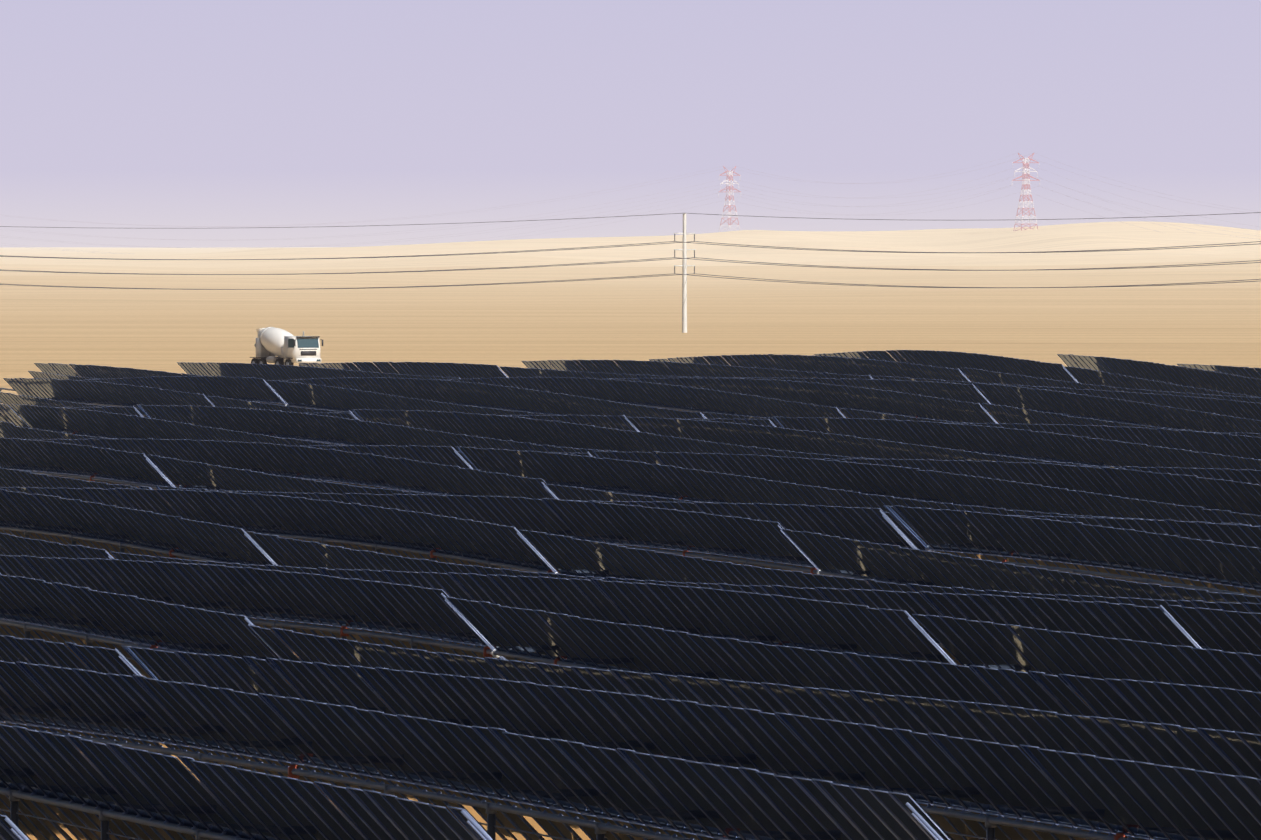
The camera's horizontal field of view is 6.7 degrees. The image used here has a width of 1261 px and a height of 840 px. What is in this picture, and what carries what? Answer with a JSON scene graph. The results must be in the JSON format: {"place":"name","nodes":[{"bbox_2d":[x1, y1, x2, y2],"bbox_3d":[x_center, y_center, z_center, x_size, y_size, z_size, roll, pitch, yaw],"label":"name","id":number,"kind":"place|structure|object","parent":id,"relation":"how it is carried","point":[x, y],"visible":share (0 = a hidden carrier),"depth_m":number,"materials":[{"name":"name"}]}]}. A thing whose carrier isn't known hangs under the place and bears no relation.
{"place":"outdoors","nodes":[
{"label":"outdoors","id":0,"kind":"place"},
{"bbox_2d":[0,221,1260,403],"bbox_3d":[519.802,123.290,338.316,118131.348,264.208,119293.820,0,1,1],"label":"desert ground","id":1,"kind":"structure","parent":0,"point":[174,322],"depth_m":2169.87,"materials":[{"name":"beige sand"}]},
{"bbox_2d":[250,327,322,365],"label":"concrete mixer truck","id":2,"kind":"object","parent":1,"relation":"on","point":[284,346],"visible":0.81,"depth_m":949.71,"materials":[{"name":"white"}]},
{"bbox_2d":[0,350,1260,839],"bbox_3d":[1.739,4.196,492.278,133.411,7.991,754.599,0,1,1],"label":"solar panels","id":3,"kind":"object","parent":1,"relation":"on","point":[908,594],"visible":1,"depth_m":336.09,"materials":[{"name":"black glass"}]},
{"bbox_2d":[0,212,1260,332],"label":"power line poles","id":4,"kind":"object","parent":1,"relation":"on","point":[684,265],"visible":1,"depth_m":1496.62,"materials":[{"name":"grey metal"}]},
{"bbox_2d":[0,153,1260,253],"bbox_3d":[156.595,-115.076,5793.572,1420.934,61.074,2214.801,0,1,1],"label":"transmission towers","id":5,"kind":"structure","parent":1,"relation":"on","point":[1025,183],"depth_m":6331.34,"materials":[{"name":"red metal"}]},
{"bbox_2d":[0,0,1260,247],"label":"sky","id":6,"kind":"structure","parent":0,"point":[174,116],"materials":[{"name":"purple"}]}
]}

